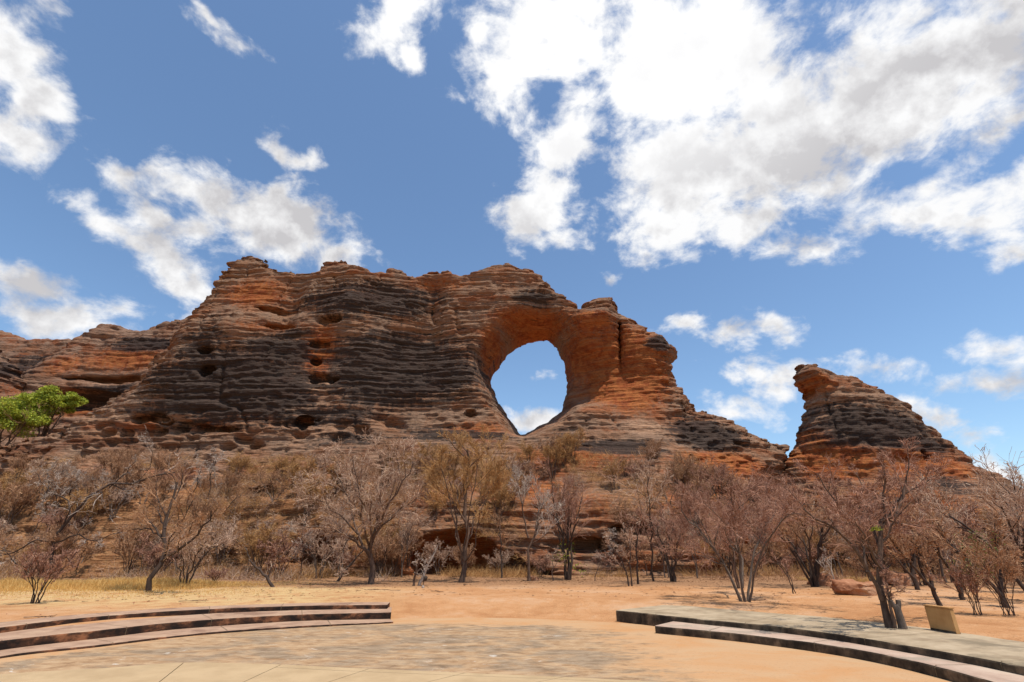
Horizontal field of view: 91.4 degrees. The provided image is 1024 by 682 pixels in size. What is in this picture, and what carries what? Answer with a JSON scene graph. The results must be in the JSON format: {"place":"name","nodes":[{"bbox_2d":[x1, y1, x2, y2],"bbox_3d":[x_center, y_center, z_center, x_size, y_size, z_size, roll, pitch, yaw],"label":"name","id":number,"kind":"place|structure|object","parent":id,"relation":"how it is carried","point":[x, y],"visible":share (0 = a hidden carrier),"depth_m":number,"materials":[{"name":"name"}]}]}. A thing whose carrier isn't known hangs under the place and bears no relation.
{"place":"outdoors","nodes":[
{"label":"outdoors","id":0,"kind":"place"},
{"bbox_2d":[0,575,354,599],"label":"dry grass","id":1,"kind":"structure","parent":0,"point":[12,586],"depth_m":24.41,"materials":[{"name":"plant"}]},
{"bbox_2d":[0,662,650,681],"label":"paving","id":2,"kind":"structure","parent":0,"point":[211,672],"depth_m":8.67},
{"bbox_2d":[0,618,951,681],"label":"plaza","id":3,"kind":"structure","parent":0,"point":[572,648],"depth_m":10.69,"materials":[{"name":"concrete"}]},
{"bbox_2d":[0,572,1023,641],"bbox_3d":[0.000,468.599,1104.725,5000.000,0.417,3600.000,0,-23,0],"label":"ground","id":4,"kind":"structure","parent":0,"point":[594,602],"depth_m":18.93,"materials":[{"name":"soil"}]},
{"bbox_2d":[0,349,27,442],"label":"rock cliff","id":5,"kind":"structure","parent":4,"relation":"on","point":[12,383],"depth_m":78.42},
{"bbox_2d":[0,330,70,375],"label":"rock cliff","id":6,"kind":"structure","parent":4,"relation":"on","point":[22,354],"depth_m":117.29,"materials":[{"name":"stone"}]},
{"bbox_2d":[0,526,75,574],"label":"dry shrub","id":7,"kind":"object","parent":4,"relation":"on","point":[19,551],"visible":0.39,"depth_m":33.64,"materials":[{"name":"brown plant"}]},
{"bbox_2d":[12,543,81,603],"bbox_3d":[-16.604,8.285,17.725,1.916,2.127,1.782,13,-26,-27],"label":"dry shrub","id":8,"kind":"object","parent":4,"relation":"on","point":[38,560],"visible":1,"depth_m":17.64,"materials":[{"name":"brown plant"}]},
{"bbox_2d":[32,519,92,578],"bbox_3d":[-30.494,14.063,33.723,3.180,4.062,3.693,15,-27,-31],"label":"dry shrub","id":9,"kind":"object","parent":4,"relation":"on","point":[67,546],"visible":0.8,"depth_m":33.82,"materials":[{"name":"brown plant"}]},
{"bbox_2d":[0,315,189,445],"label":"rock cliff","id":10,"kind":"structure","parent":4,"relation":"on","point":[99,365],"depth_m":84.22,"materials":[{"name":"stone"}]},
{"bbox_2d":[0,392,53,445],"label":"green tree","id":11,"kind":"object","parent":10,"relation":"on","point":[15,413],"visible":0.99,"depth_m":66.75,"materials":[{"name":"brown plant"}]},
{"bbox_2d":[20,381,88,437],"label":"green tree","id":12,"kind":"object","parent":10,"relation":"on","point":[55,402],"visible":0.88,"depth_m":70.09,"materials":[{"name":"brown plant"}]},
{"bbox_2d":[0,426,201,577],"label":"bare tree","id":13,"kind":"object","parent":4,"relation":"on","point":[75,512],"visible":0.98,"depth_m":33.93,"materials":[{"name":"brown plant"}]},
{"bbox_2d":[105,521,162,577],"bbox_3d":[-26.095,14.407,34.365,2.906,3.956,2.858,-19,-29,38],"label":"dry shrub","id":14,"kind":"object","parent":4,"relation":"on","point":[131,546],"visible":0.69,"depth_m":34.18,"materials":[{"name":"brown plant"}]},
{"bbox_2d":[133,530,196,574],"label":"dry shrub","id":15,"kind":"object","parent":4,"relation":"on","point":[154,554],"visible":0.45,"depth_m":33.12,"materials":[{"name":"brown plant"}]},
{"bbox_2d":[116,449,228,591],"bbox_3d":[-15.861,8.526,24.053,6.229,6.666,3.598,-15,-27,31],"label":"bare tree","id":16,"kind":"object","parent":4,"relation":"on","point":[166,544],"visible":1,"depth_m":23.90,"materials":[{"name":"brown plant"}]},
{"bbox_2d":[0,602,392,658],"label":"seating steps","id":17,"kind":"structure","parent":4,"relation":"on","point":[24,637],"depth_m":13.94,"materials":[{"name":"stone"}]},
{"bbox_2d":[167,521,241,586],"bbox_3d":[-16.540,11.092,26.175,4.179,3.542,4.322,0,-23,0],"label":"dry shrub","id":18,"kind":"object","parent":4,"relation":"on","point":[190,548],"visible":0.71,"depth_m":25.76,"materials":[{"name":"brown plant"}]},
{"bbox_2d":[235,516,294,575],"bbox_3d":[-16.778,14.130,34.026,3.564,4.091,3.187,-5,-23,11],"label":"dry shrub","id":19,"kind":"object","parent":4,"relation":"on","point":[252,541],"visible":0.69,"depth_m":33.87,"materials":[{"name":"brown plant"}]},
{"bbox_2d":[255,527,314,578],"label":"dry shrub","id":20,"kind":"object","parent":4,"relation":"on","point":[272,550],"visible":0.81,"depth_m":33.49,"materials":[{"name":"brown plant"}]},
{"bbox_2d":[277,518,314,577],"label":"bare tree","id":21,"kind":"object","parent":4,"relation":"on","point":[303,548],"visible":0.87,"depth_m":33.63,"materials":[{"name":"brown plant"}]},
{"bbox_2d":[289,525,347,577],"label":"dry shrub","id":22,"kind":"object","parent":4,"relation":"on","point":[323,548],"visible":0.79,"depth_m":33.93,"materials":[{"name":"brown plant"}]},
{"bbox_2d":[320,501,356,576],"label":"bare tree","id":23,"kind":"object","parent":4,"relation":"on","point":[349,520],"visible":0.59,"depth_m":36.31,"materials":[{"name":"brown plant"}]},
{"bbox_2d":[291,427,434,583],"bbox_3d":[-9.223,9.713,30.197,8.842,9.363,8.246,0,-23,0],"label":"bare tree","id":24,"kind":"object","parent":4,"relation":"on","point":[378,513],"visible":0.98,"depth_m":29.27,"materials":[{"name":"brown plant"}]},
{"bbox_2d":[359,519,410,577],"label":"bare tree","id":25,"kind":"object","parent":4,"relation":"on","point":[386,542],"visible":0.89,"depth_m":35.74,"materials":[{"name":"brown plant"}]},
{"bbox_2d":[0,256,793,577],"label":"rock arch","id":26,"kind":"object","parent":4,"relation":"on","point":[256,356],"visible":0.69,"depth_m":58.19,"materials":[{"name":"stone"}]},
{"bbox_2d":[0,467,46,531],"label":"dry shrub","id":27,"kind":"object","parent":26,"relation":"on","point":[20,499],"visible":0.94,"depth_m":39.74,"materials":[{"name":"brown plant"}]},
{"bbox_2d":[7,450,45,482],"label":"dry shrub","id":28,"kind":"object","parent":26,"relation":"on","point":[15,462],"visible":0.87,"depth_m":49.17,"materials":[{"name":"brown plant"}]},
{"bbox_2d":[31,486,71,535],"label":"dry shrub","id":29,"kind":"object","parent":26,"relation":"on","point":[41,504],"visible":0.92,"depth_m":39.20,"materials":[{"name":"brown plant"}]},
{"bbox_2d":[22,458,82,499],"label":"dry shrub","id":30,"kind":"object","parent":26,"relation":"on","point":[59,469],"visible":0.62,"depth_m":42.25,"materials":[{"name":"brown plant"}]},
{"bbox_2d":[34,505,88,536],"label":"dry shrub","id":31,"kind":"object","parent":26,"relation":"on","point":[56,520],"visible":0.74,"depth_m":37.67,"materials":[{"name":"brown plant"}]},
{"bbox_2d":[44,471,84,512],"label":"dry shrub","id":32,"kind":"object","parent":26,"relation":"on","point":[62,485],"visible":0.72,"depth_m":40.90,"materials":[{"name":"brown plant"}]},
{"bbox_2d":[26,524,106,569],"bbox_3d":[-31.648,14.621,35.478,4.685,3.144,3.620,14,-27,-30],"label":"dry shrub","id":33,"kind":"object","parent":26,"relation":"on","point":[88,551],"visible":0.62,"depth_m":35.67,"materials":[{"name":"brown plant"}]},
{"bbox_2d":[59,481,113,537],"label":"dry shrub","id":34,"kind":"object","parent":26,"relation":"on","point":[87,508],"visible":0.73,"depth_m":38.94,"materials":[{"name":"brown plant"}]},
{"bbox_2d":[95,480,144,519],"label":"dry shrub","id":35,"kind":"object","parent":26,"relation":"on","point":[120,496],"visible":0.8,"depth_m":40.40,"materials":[{"name":"brown plant"}]},
{"bbox_2d":[98,445,145,473],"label":"dry shrub","id":36,"kind":"object","parent":26,"relation":"on","point":[112,465],"visible":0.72,"depth_m":45.87,"materials":[{"name":"brown plant"}]},
{"bbox_2d":[107,455,144,499],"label":"dry shrub","id":37,"kind":"object","parent":26,"relation":"on","point":[119,471],"visible":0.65,"depth_m":42.26,"materials":[{"name":"brown plant"}]},
{"bbox_2d":[116,466,151,501],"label":"dry shrub","id":38,"kind":"object","parent":26,"relation":"on","point":[138,474],"visible":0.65,"depth_m":42.02,"materials":[{"name":"brown plant"}]},
{"bbox_2d":[116,470,165,503],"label":"dry shrub","id":39,"kind":"object","parent":26,"relation":"on","point":[137,489],"visible":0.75,"depth_m":41.70,"materials":[{"name":"brown plant"}]},
{"bbox_2d":[142,444,182,481],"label":"dry shrub","id":40,"kind":"object","parent":26,"relation":"on","point":[159,465],"visible":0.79,"depth_m":47.63,"materials":[{"name":"brown plant"}]},
{"bbox_2d":[188,497,216,532],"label":"dry shrub","id":41,"kind":"object","parent":26,"relation":"on","point":[203,507],"visible":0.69,"depth_m":39.80,"materials":[{"name":"brown plant"}]},
{"bbox_2d":[0,449,425,581],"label":"dry brush","id":42,"kind":"object","parent":26,"relation":"on","point":[292,577],"visible":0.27,"depth_m":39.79,"materials":[{"name":"plant"}]},
{"bbox_2d":[205,447,241,499],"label":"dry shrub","id":43,"kind":"object","parent":26,"relation":"on","point":[214,470],"visible":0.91,"depth_m":43.38,"materials":[{"name":"brown plant"}]},
{"bbox_2d":[203,513,257,565],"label":"dry shrub","id":44,"kind":"object","parent":26,"relation":"on","point":[214,527],"visible":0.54,"depth_m":37.63,"materials":[{"name":"brown plant"}]},
{"bbox_2d":[208,483,254,515],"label":"dry shrub","id":45,"kind":"object","parent":26,"relation":"on","point":[238,491],"visible":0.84,"depth_m":41.22,"materials":[{"name":"brown plant"}]},
{"bbox_2d":[221,471,242,497],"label":"dry shrub","id":46,"kind":"object","parent":26,"relation":"on","point":[234,477],"visible":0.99,"depth_m":43.27,"materials":[{"name":"brown plant"}]},
{"bbox_2d":[225,451,253,475],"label":"dry shrub","id":47,"kind":"object","parent":26,"relation":"on","point":[242,462],"visible":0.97,"depth_m":47.11,"materials":[{"name":"brown plant"}]},
{"bbox_2d":[239,466,294,502],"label":"dry shrub","id":48,"kind":"object","parent":26,"relation":"on","point":[263,477],"visible":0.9,"depth_m":41.94,"materials":[{"name":"brown plant"}]},
{"bbox_2d":[266,453,297,481],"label":"dry shrub","id":49,"kind":"object","parent":26,"relation":"on","point":[280,463],"visible":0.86,"depth_m":46.98,"materials":[{"name":"brown plant"}]},
{"bbox_2d":[277,455,319,496],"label":"dry shrub","id":50,"kind":"object","parent":26,"relation":"on","point":[296,469],"visible":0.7,"depth_m":42.78,"materials":[{"name":"brown plant"}]},
{"bbox_2d":[288,468,337,522],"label":"dry shrub","id":51,"kind":"object","parent":26,"relation":"on","point":[312,490],"visible":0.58,"depth_m":40.86,"materials":[{"name":"brown plant"}]},
{"bbox_2d":[481,479,520,521],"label":"dry shrub","id":52,"kind":"object","parent":26,"relation":"on","point":[503,494],"visible":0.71,"depth_m":41.82,"materials":[{"name":"brown plant"}]},
{"bbox_2d":[538,437,573,477],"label":"dry shrub","id":53,"kind":"object","parent":26,"relation":"on","point":[555,457],"visible":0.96,"depth_m":47.18,"materials":[{"name":"brown plant"}]},
{"bbox_2d":[558,426,587,461],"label":"dry shrub","id":54,"kind":"object","parent":26,"relation":"on","point":[569,441],"visible":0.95,"depth_m":48.97,"materials":[{"name":"brown plant"}]},
{"bbox_2d":[597,457,626,489],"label":"dry shrub","id":55,"kind":"object","parent":26,"relation":"on","point":[613,468],"visible":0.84,"depth_m":44.06,"materials":[{"name":"brown plant"}]},
{"bbox_2d":[607,496,640,539],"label":"dry shrub","id":56,"kind":"object","parent":26,"relation":"on","point":[620,510],"visible":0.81,"depth_m":39.65,"materials":[{"name":"brown plant"}]},
{"bbox_2d":[340,447,962,577],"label":"dry brush","id":57,"kind":"object","parent":26,"relation":"on","point":[484,573],"visible":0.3,"depth_m":40.11,"materials":[{"name":"plant"}]},
{"bbox_2d":[664,456,693,488],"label":"dry shrub","id":58,"kind":"object","parent":26,"relation":"on","point":[676,472],"visible":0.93,"depth_m":44.62,"materials":[{"name":"brown plant"}]},
{"bbox_2d":[673,468,720,535],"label":"bare tree","id":59,"kind":"object","parent":26,"relation":"on","point":[698,482],"visible":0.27,"depth_m":40.83,"materials":[{"name":"brown plant"}]},
{"bbox_2d":[677,450,721,492],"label":"bare tree","id":60,"kind":"object","parent":26,"relation":"on","point":[697,465],"visible":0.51,"depth_m":44.54,"materials":[{"name":"brown plant"}]},
{"bbox_2d":[682,462,729,514],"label":"bare tree","id":61,"kind":"object","parent":26,"relation":"on","point":[716,474],"visible":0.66,"depth_m":43.13,"materials":[{"name":"brown plant"}]},
{"bbox_2d":[692,453,737,500],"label":"bare tree","id":62,"kind":"object","parent":26,"relation":"on","point":[725,472],"visible":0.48,"depth_m":45.03,"materials":[{"name":"brown plant"}]},
{"bbox_2d":[393,505,434,576],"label":"bare tree","id":63,"kind":"object","parent":4,"relation":"on","point":[403,535],"visible":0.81,"depth_m":36.85,"materials":[{"name":"brown plant"}]},
{"bbox_2d":[422,539,457,574],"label":"dry shrub","id":64,"kind":"object","parent":4,"relation":"on","point":[444,554],"visible":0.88,"depth_m":38.57,"materials":[{"name":"brown plant"}]},
{"bbox_2d":[418,424,513,582],"bbox_3d":[-3.336,10.149,32.449,6.914,10.287,5.838,0,-23,0],"label":"bare tree","id":65,"kind":"object","parent":4,"relation":"on","point":[495,471],"visible":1,"depth_m":31.86,"materials":[{"name":"brown plant"}]},
{"bbox_2d":[487,503,519,577],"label":"bare tree","id":66,"kind":"object","parent":4,"relation":"on","point":[499,522],"visible":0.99,"depth_m":35.37,"materials":[{"name":"brown plant"}]},
{"bbox_2d":[25,574,1023,601],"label":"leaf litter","id":67,"kind":"object","parent":4,"relation":"on","point":[530,582],"visible":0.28,"depth_m":30.04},
{"bbox_2d":[507,466,567,580],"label":"bare tree","id":68,"kind":"object","parent":4,"relation":"on","point":[540,505],"visible":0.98,"depth_m":31.90,"materials":[{"name":"brown plant"}]},
{"bbox_2d":[526,552,550,576],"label":"dry shrub","id":69,"kind":"object","parent":4,"relation":"on","point":[542,563],"visible":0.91,"depth_m":35.72,"materials":[{"name":"brown plant"}]},
{"bbox_2d":[528,456,598,579],"bbox_3d":[3.517,11.878,33.774,5.410,8.042,4.621,-13,-26,27],"label":"bare tree","id":70,"kind":"object","parent":4,"relation":"on","point":[571,508],"visible":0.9,"depth_m":33.31,"materials":[{"name":"brown plant"}]},
{"bbox_2d":[601,526,636,585],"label":"bare tree","id":71,"kind":"object","parent":4,"relation":"on","point":[629,536],"visible":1,"depth_m":26.51,"materials":[{"name":"brown plant"}]},
{"bbox_2d":[602,531,665,575],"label":"dry shrub","id":72,"kind":"object","parent":4,"relation":"on","point":[646,556],"visible":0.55,"depth_m":37.25,"materials":[{"name":"brown plant"}]},
{"bbox_2d":[593,445,676,580],"bbox_3d":[7.447,10.195,29.702,4.918,7.839,4.605,-11,-25,24],"label":"bare tree","id":73,"kind":"object","parent":4,"relation":"on","point":[647,490],"visible":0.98,"depth_m":30.33,"materials":[{"name":"brown plant"}]},
{"bbox_2d":[617,507,653,583],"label":"bare tree","id":74,"kind":"object","parent":4,"relation":"on","point":[637,541],"visible":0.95,"depth_m":28.45,"materials":[{"name":"brown plant"}]},
{"bbox_2d":[644,509,685,577],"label":"bare tree","id":75,"kind":"object","parent":4,"relation":"on","point":[661,524],"visible":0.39,"depth_m":35.32,"materials":[{"name":"brown plant"}]},
{"bbox_2d":[631,498,699,581],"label":"bare tree","id":76,"kind":"object","parent":4,"relation":"on","point":[672,575],"visible":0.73,"depth_m":30.36,"materials":[{"name":"brown plant"}]},
{"bbox_2d":[696,496,753,588],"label":"bare tree","id":77,"kind":"object","parent":4,"relation":"on","point":[734,566],"visible":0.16,"depth_m":25.11,"materials":[{"name":"brown plant"}]},
{"bbox_2d":[703,517,760,577],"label":"bare tree","id":78,"kind":"object","parent":4,"relation":"on","point":[722,555],"visible":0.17,"depth_m":34.98,"materials":[{"name":"brown plant"}]},
{"bbox_2d":[655,462,855,601],"bbox_3d":[8.738,7.143,18.883,6.120,5.218,8.550,0,-23,0],"label":"bare tree","id":79,"kind":"object","parent":4,"relation":"on","point":[687,506],"visible":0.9,"depth_m":18.31,"materials":[{"name":"brown plant"}]},
{"bbox_2d":[790,540,830,567],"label":"dry shrub","id":80,"kind":"object","parent":4,"relation":"on","point":[814,553],"visible":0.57,"depth_m":38.21,"materials":[{"name":"brown plant"}]},
{"bbox_2d":[766,482,855,586],"bbox_3d":[15.896,10.098,26.169,5.121,5.412,5.027,-12,-26,26],"label":"bare tree","id":81,"kind":"object","parent":4,"relation":"on","point":[813,573],"visible":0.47,"depth_m":26.20,"materials":[{"name":"brown plant"}]},
{"bbox_2d":[616,605,1023,681],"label":"concrete terrace","id":82,"kind":"structure","parent":4,"relation":"on","point":[963,657],"depth_m":11.04,"materials":[{"name":"concrete"}]},
{"bbox_2d":[888,599,907,628],"bbox_3d":[9.278,6.605,11.992,0.295,0.721,0.209,7,-24,-17],"label":"cut stump","id":83,"kind":"object","parent":82,"relation":"on","point":[900,619],"visible":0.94,"depth_m":11.97,"materials":[{"name":"wood"}]},
{"bbox_2d":[923,604,960,633],"bbox_3d":[9.909,6.422,11.522,0.142,0.560,0.724,1,-23,-3],"label":"info board","id":84,"kind":"object","parent":82,"relation":"on","point":[942,618],"visible":0.83,"depth_m":11.45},
{"bbox_2d":[799,492,852,575],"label":"bare tree","id":85,"kind":"object","parent":4,"relation":"on","point":[835,532],"visible":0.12,"depth_m":38.52,"materials":[{"name":"brown plant"}]},
{"bbox_2d":[659,509,1023,581],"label":"dry brush","id":86,"kind":"object","parent":4,"relation":"on","point":[846,574],"visible":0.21,"depth_m":32.52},
{"bbox_2d":[831,579,876,595],"bbox_3d":[14.364,10.380,20.775,1.904,0.886,1.059,0,-23,0],"label":"boulder","id":87,"kind":"object","parent":4,"relation":"on","point":[849,587],"visible":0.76,"depth_m":20.52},
{"bbox_2d":[766,436,957,628],"bbox_3d":[9.555,4.870,13.106,5.858,4.737,2.868,11,-25,-25],"label":"bare tree","id":88,"kind":"object","parent":4,"relation":"on","point":[852,514],"visible":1,"depth_m":12.97,"materials":[{"name":"brown plant"}]},
{"bbox_2d":[833,508,905,582],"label":"bare tree","id":89,"kind":"object","parent":4,"relation":"on","point":[871,538],"visible":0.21,"depth_m":28.62,"materials":[{"name":"brown plant"}]},
{"bbox_2d":[844,542,916,580],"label":"dry shrub","id":90,"kind":"object","parent":4,"relation":"on","point":[858,564],"visible":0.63,"depth_m":27.80,"materials":[{"name":"brown plant"}]},
{"bbox_2d":[871,571,920,585],"bbox_3d":[20.655,12.714,26.595,2.503,1.026,1.204,0,-23,0],"label":"boulder","id":91,"kind":"object","parent":4,"relation":"on","point":[905,579],"visible":0.52,"depth_m":26.38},
{"bbox_2d":[783,364,1016,570],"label":"rock pinnacle","id":92,"kind":"object","parent":4,"relation":"on","point":[857,421],"visible":0.47,"depth_m":56.00,"materials":[{"name":"stone"}]},
{"bbox_2d":[862,510,948,589],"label":"bare tree","id":93,"kind":"object","parent":4,"relation":"on","point":[912,574],"visible":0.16,"depth_m":23.69,"materials":[{"name":"brown plant"}]},
{"bbox_2d":[870,497,944,584],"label":"bare tree","id":94,"kind":"object","parent":4,"relation":"on","point":[920,565],"visible":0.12,"depth_m":26.77,"materials":[{"name":"brown plant"}]},
{"bbox_2d":[877,525,942,605],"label":"bare tree","id":95,"kind":"object","parent":4,"relation":"on","point":[919,547],"visible":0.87,"depth_m":17.21,"materials":[{"name":"brown plant"}]},
{"bbox_2d":[906,472,971,582],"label":"bare tree","id":96,"kind":"object","parent":4,"relation":"on","point":[942,496],"visible":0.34,"depth_m":30.50,"materials":[{"name":"brown plant"}]},
{"bbox_2d":[908,510,971,599],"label":"bare tree","id":97,"kind":"object","parent":4,"relation":"on","point":[952,553],"visible":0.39,"depth_m":19.32,"materials":[{"name":"brown plant"}]},
{"bbox_2d":[913,492,986,572],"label":"bare tree","id":98,"kind":"object","parent":4,"relation":"on","point":[973,507],"visible":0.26,"depth_m":34.62,"materials":[{"name":"brown plant"}]},
{"bbox_2d":[890,502,1022,607],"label":"bare tree","id":99,"kind":"object","parent":4,"relation":"on","point":[945,536],"visible":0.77,"depth_m":17.23,"materials":[{"name":"brown plant"}]},
{"bbox_2d":[927,559,994,614],"bbox_3d":[13.187,7.167,14.447,1.563,1.648,1.323,0,-23,0],"label":"dry shrub","id":100,"kind":"object","parent":4,"relation":"on","point":[968,578],"visible":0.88,"depth_m":14.46,"materials":[{"name":"brown plant"}]},
{"bbox_2d":[911,444,1023,590],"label":"bare tree","id":101,"kind":"object","parent":4,"relation":"on","point":[1017,517],"visible":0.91,"depth_m":19.25,"materials":[{"name":"brown plant"}]},
{"bbox_2d":[945,529,1023,615],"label":"dry shrub","id":102,"kind":"object","parent":4,"relation":"on","point":[1012,567],"visible":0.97,"depth_m":14.32,"materials":[{"name":"brown plant"}]},
{"bbox_2d":[962,535,1019,592],"bbox_3d":[21.833,10.123,22.623,1.924,2.619,1.892,-18,-29,37],"label":"dry shrub","id":103,"kind":"object","parent":4,"relation":"on","point":[983,547],"visible":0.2,"depth_m":22.95,"materials":[{"name":"brown plant"}]},
{"bbox_2d":[959,502,1022,573],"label":"bare tree","id":104,"kind":"object","parent":4,"relation":"on","point":[979,517],"visible":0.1,"depth_m":37.94,"materials":[{"name":"brown plant"}]},
{"bbox_2d":[974,475,1023,533],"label":"bare tree","id":105,"kind":"object","parent":4,"relation":"on","point":[998,498],"visible":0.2,"depth_m":25.68,"materials":[{"name":"brown plant"}]},
{"bbox_2d":[0,0,1023,488],"label":"sky","id":106,"kind":"structure","parent":0,"point":[767,189],"materials":[{"name":"blue"}]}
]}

